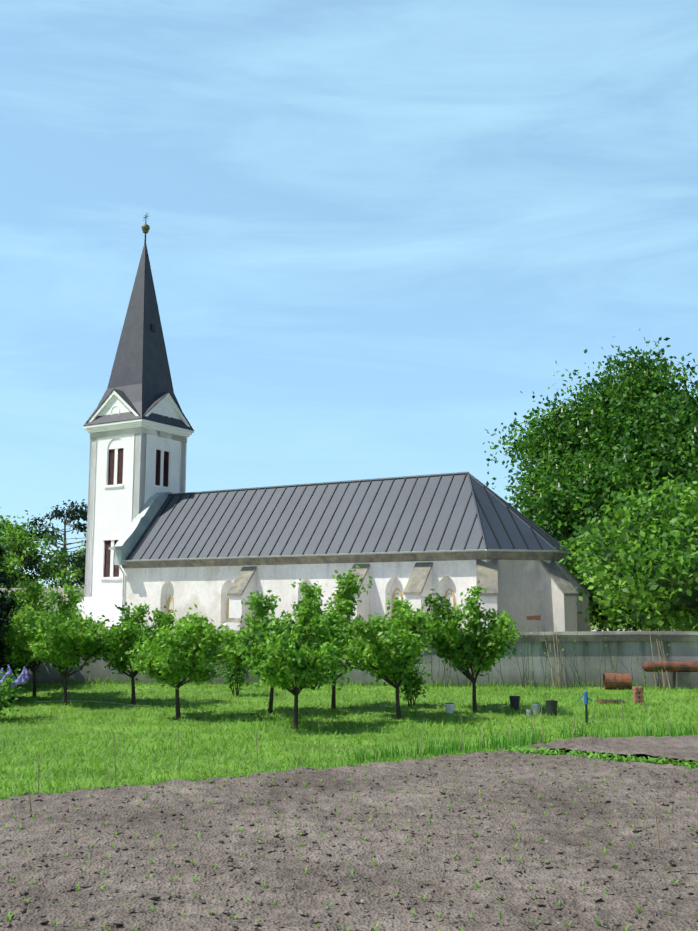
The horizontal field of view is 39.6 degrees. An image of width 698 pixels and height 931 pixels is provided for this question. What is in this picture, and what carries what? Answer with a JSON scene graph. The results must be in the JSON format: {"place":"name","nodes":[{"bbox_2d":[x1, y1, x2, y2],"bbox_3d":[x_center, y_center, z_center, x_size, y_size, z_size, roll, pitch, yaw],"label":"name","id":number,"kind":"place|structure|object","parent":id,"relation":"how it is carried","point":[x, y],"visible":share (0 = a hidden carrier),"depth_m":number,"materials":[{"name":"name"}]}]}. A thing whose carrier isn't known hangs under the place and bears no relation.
{"place":"outdoors","nodes":[
{"label":"outdoors","id":0,"kind":"place"},
{"bbox_2d":[75,213,193,628],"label":"church tower","id":1,"kind":"structure","parent":0,"point":[137,426],"depth_m":72.54,"materials":[{"name":"white paint"}]},
{"bbox_2d":[0,620,697,799],"bbox_3d":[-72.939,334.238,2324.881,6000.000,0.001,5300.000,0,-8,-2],"label":"ground","id":2,"kind":"structure","parent":0,"point":[222,765],"depth_m":24.74,"materials":[{"name":"green plant"}]},
{"bbox_2d":[0,541,14,570],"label":"tree","id":3,"kind":"object","parent":2,"relation":"on","point":[3,558],"visible":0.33,"depth_m":79.53,"materials":[{"name":"plant"}]},
{"bbox_2d":[0,527,22,703],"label":"tree","id":4,"kind":"object","parent":2,"relation":"on","point":[3,605],"visible":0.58,"depth_m":30.96,"materials":[{"name":"green plant"}]},
{"bbox_2d":[0,665,28,717],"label":"lilac bush","id":5,"kind":"object","parent":2,"relation":"on","point":[6,690],"visible":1,"depth_m":25.82,"materials":[{"name":"green plant"}]},
{"bbox_2d":[0,507,40,587],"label":"tree","id":6,"kind":"object","parent":2,"relation":"on","point":[3,523],"visible":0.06,"depth_m":89.25,"materials":[{"name":"green plant"}]},
{"bbox_2d":[0,582,46,686],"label":"tree","id":7,"kind":"object","parent":2,"relation":"on","point":[11,612],"visible":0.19,"depth_m":35.64,"materials":[{"name":"green plant"}]},
{"bbox_2d":[0,517,84,587],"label":"tree","id":8,"kind":"object","parent":2,"relation":"on","point":[45,567],"visible":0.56,"depth_m":81.95,"materials":[{"name":"green plant"}]},
{"bbox_2d":[0,588,84,613],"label":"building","id":9,"kind":"structure","parent":2,"relation":"on","point":[55,590],"depth_m":70.56,"materials":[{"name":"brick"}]},
{"bbox_2d":[0,576,85,697],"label":"fruit tree","id":10,"kind":"object","parent":2,"relation":"on","point":[19,641],"visible":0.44,"depth_m":31.99,"materials":[{"name":"green plant"}]},
{"bbox_2d":[8,537,86,558],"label":"power lines","id":11,"kind":"object","parent":2,"relation":"on","point":[55,544],"visible":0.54,"depth_m":82.08,"materials":[{"name":"metal"}]},
{"bbox_2d":[9,499,87,587],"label":"pine","id":12,"kind":"object","parent":2,"relation":"on","point":[82,512],"visible":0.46,"depth_m":85.25,"materials":[{"name":"green plant"}]},
{"bbox_2d":[54,540,85,588],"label":"tree","id":13,"kind":"object","parent":2,"relation":"on","point":[77,572],"visible":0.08,"depth_m":95.89,"materials":[{"name":"green plant"}]},
{"bbox_2d":[17,584,123,704],"bbox_3d":[-8.547,5.523,29.963,3.321,3.772,3.738,0,-8,-2],"label":"fruit tree","id":14,"kind":"object","parent":2,"relation":"on","point":[60,647],"visible":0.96,"depth_m":29.52,"materials":[{"name":"green plant"}]},
{"bbox_2d":[92,602,176,704],"bbox_3d":[-6.860,5.823,30.131,3.490,3.230,3.378,0,-8,-2],"label":"fruit tree","id":15,"kind":"object","parent":2,"relation":"on","point":[130,631],"visible":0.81,"depth_m":29.59,"materials":[{"name":"green plant"}]},
{"bbox_2d":[119,603,244,718],"bbox_3d":[-4.633,5.326,26.339,3.332,3.147,2.501,-7,-11,42],"label":"fruit tree","id":16,"kind":"object","parent":2,"relation":"on","point":[185,654],"visible":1,"depth_m":26.01,"materials":[{"name":"green plant"}]},
{"bbox_2d":[218,634,251,695],"bbox_3d":[-3.745,6.684,32.781,1.511,2.234,1.487,0,-8,-2],"label":"lilac bush","id":17,"kind":"object","parent":2,"relation":"on","point":[232,672],"depth_m":32.60,"materials":[{"name":"green plant"}]},
{"bbox_2d":[206,590,318,712],"bbox_3d":[-2.515,5.300,27.512,3.563,3.529,3.637,0,-8,-2],"label":"fruit tree","id":18,"kind":"object","parent":2,"relation":"on","point":[259,601],"visible":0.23,"depth_m":27.43,"materials":[{"name":"green plant"}]},
{"bbox_2d":[234,596,351,728],"bbox_3d":[-1.377,4.939,24.302,2.998,3.334,3.298,0,-8,-2],"label":"fruit tree","id":19,"kind":"object","parent":2,"relation":"on","point":[303,662],"visible":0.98,"depth_m":23.77,"materials":[{"name":"green plant"}]},
{"bbox_2d":[287,565,372,708],"bbox_3d":[-0.467,5.130,28.910,2.764,4.254,3.821,0,-8,-2],"label":"fruit tree","id":20,"kind":"object","parent":2,"relation":"on","point":[344,599],"visible":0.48,"depth_m":28.76,"materials":[{"name":"green plant"}]},
{"bbox_2d":[0,735,697,930],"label":"soil beds","id":21,"kind":"object","parent":2,"relation":"on","point":[40,826],"visible":0.96,"depth_m":11.94,"materials":[{"name":"brown soil"}]},
{"bbox_2d":[0,752,697,930],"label":"soil clods","id":22,"kind":"object","parent":21,"relation":"on","point":[235,866],"visible":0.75,"depth_m":11.22,"materials":[{"name":"soil"}]},
{"bbox_2d":[0,720,697,930],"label":"weeds","id":23,"kind":"object","parent":21,"relation":"on","point":[454,746],"visible":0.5,"depth_m":18.83,"materials":[{"name":"green plant"}]},
{"bbox_2d":[28,699,669,852],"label":"stakes and hose","id":24,"kind":"object","parent":2,"relation":"on","point":[375,751],"visible":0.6,"depth_m":18.71,"materials":[{"name":"brown wood"}]},
{"bbox_2d":[122,551,590,631],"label":"church nave","id":25,"kind":"structure","parent":2,"relation":"on","point":[521,587],"depth_m":57.81,"materials":[{"name":"white paint"}]},
{"bbox_2d":[109,472,570,605],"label":"roof","id":26,"kind":"structure","parent":25,"relation":"on","point":[453,512],"depth_m":61.99,"materials":[{"name":"grey metal"}]},
{"bbox_2d":[73,619,675,689],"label":"wall canes and weeds","id":27,"kind":"object","parent":2,"relation":"on","point":[552,682],"visible":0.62,"depth_m":35.97,"materials":[{"name":"green plant"}]},
{"bbox_2d":[336,596,436,719],"bbox_3d":[0.764,5.208,26.386,3.142,3.397,3.458,0,-8,-2],"label":"fruit tree","id":28,"kind":"object","parent":2,"relation":"on","point":[396,652],"visible":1,"depth_m":25.79,"materials":[{"name":"green plant"}]},
{"bbox_2d":[394,652,433,705],"bbox_3d":[1.922,6.521,29.662,1.326,1.677,1.220,0,-8,-2],"label":"lilac bush","id":29,"kind":"object","parent":2,"relation":"on","point":[413,679],"visible":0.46,"depth_m":29.48,"materials":[{"name":"green plant"}]},
{"bbox_2d":[444,703,455,713],"bbox_3d":[2.858,6.886,27.521,0.338,0.280,0.324,0,-8,-2],"label":"white bucket","id":30,"kind":"object","parent":2,"relation":"on","point":[449,708],"visible":0.94,"depth_m":27.42,"materials":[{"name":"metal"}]},
{"bbox_2d":[419,580,526,711],"bbox_3d":[3.358,5.280,28.379,3.376,3.811,3.657,0,-8,-2],"label":"fruit tree","id":31,"kind":"object","parent":2,"relation":"on","point":[472,644],"visible":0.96,"depth_m":27.72,"materials":[{"name":"green plant"}]},
{"bbox_2d":[509,696,520,710],"bbox_3d":[4.835,6.934,28.284,0.338,0.400,0.324,0,-8,-2],"label":"dark bucket","id":32,"kind":"object","parent":2,"relation":"on","point":[514,702],"visible":0.9,"depth_m":28.18,"materials":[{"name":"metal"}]},
{"bbox_2d":[526,709,531,715],"bbox_3d":[4.980,6.839,26.837,0.189,0.180,0.174,0,-8,-2],"label":"bucket","id":33,"kind":"object","parent":2,"relation":"on","point":[528,711],"visible":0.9,"depth_m":26.79,"materials":[{"name":"metal"}]},
{"bbox_2d":[531,703,540,714],"bbox_3d":[5.266,6.844,27.300,0.299,0.300,0.284,0,-8,-2],"label":"grey bucket","id":34,"kind":"object","parent":2,"relation":"on","point":[536,707],"visible":0.92,"depth_m":27.21,"materials":[{"name":"metal"}]},
{"bbox_2d":[545,700,557,715],"bbox_3d":[5.628,6.740,26.922,0.358,0.400,0.344,0,-8,-2],"label":"dark bucket","id":35,"kind":"object","parent":2,"relation":"on","point":[551,706],"visible":0.98,"depth_m":26.81,"materials":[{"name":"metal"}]},
{"bbox_2d":[578,691,592,723],"bbox_3d":[6.117,6.256,25.085,0.376,0.840,0.112,0,-8,-2],"label":"water pump","id":36,"kind":"object","parent":2,"relation":"on","point":[586,698],"visible":0.96,"depth_m":25.07,"materials":[{"name":"metal"}]},
{"bbox_2d":[557,537,615,629],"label":"hedge tree","id":37,"kind":"object","parent":2,"relation":"on","point":[569,563],"visible":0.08,"depth_m":60.74,"materials":[{"name":"green plant"}]},
{"bbox_2d":[483,324,697,572],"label":"chestnut tree","id":38,"kind":"object","parent":2,"relation":"on","point":[631,428],"visible":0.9,"depth_m":66.65,"materials":[{"name":"green plant"}]},
{"bbox_2d":[596,699,625,703],"bbox_3d":[8.173,7.371,30.273,0.800,0.095,0.550,0,-8,-2],"label":"wooden plank","id":39,"kind":"object","parent":2,"relation":"on","point":[610,701],"visible":0.82,"depth_m":30.11,"materials":[{"name":"brown wood"}]},
{"bbox_2d":[603,673,630,689],"bbox_3d":[9.720,7.831,35.183,0.900,0.578,0.587,-1,-8,6],"label":"rusty barrel","id":40,"kind":"object","parent":2,"relation":"on","point":[622,680],"visible":0.96,"depth_m":34.95,"materials":[{"name":"brown metal"}]},
{"bbox_2d":[552,460,697,630],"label":"walnut tree","id":41,"kind":"object","parent":2,"relation":"on","point":[652,562],"visible":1,"depth_m":45.35,"materials":[{"name":"green plant"}]},
{"bbox_2d":[572,549,696,630],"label":"hedge tree","id":42,"kind":"object","parent":2,"relation":"on","point":[606,618],"visible":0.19,"depth_m":55.98,"materials":[{"name":"green plant"}]},
{"bbox_2d":[632,687,643,704],"bbox_3d":[8.889,7.080,29.806,0.281,0.540,0.283,0,-8,-2],"label":"brick pile","id":43,"kind":"object","parent":2,"relation":"on","point":[638,693],"visible":0.98,"depth_m":29.70,"materials":[{"name":"brown brick"}]},
{"bbox_2d":[642,661,697,688],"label":"rusty tank on stand","id":44,"kind":"object","parent":2,"relation":"on","point":[681,671],"visible":0.96,"depth_m":35.49,"materials":[{"name":"brown metal"}]},
{"bbox_2d":[0,0,697,588],"label":"sky","id":45,"kind":"structure","parent":0,"point":[377,226],"materials":[{"name":"blue"}]},
{"bbox_2d":[9,630,697,687],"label":"yard wall","id":46,"kind":"structure","parent":0,"point":[682,646],"depth_m":36.41,"materials":[{"name":"paint"}]},
{"label":"churchyard gravel","id":47,"kind":"object","parent":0,"visible":0},
{"bbox_2d":[146,245,540,619],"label":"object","id":48,"kind":"object","parent":47,"relation":"on","point":[528,617],"visible":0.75,"depth_m":74.87,"materials":[{"name":"grey metal"}]}
]}

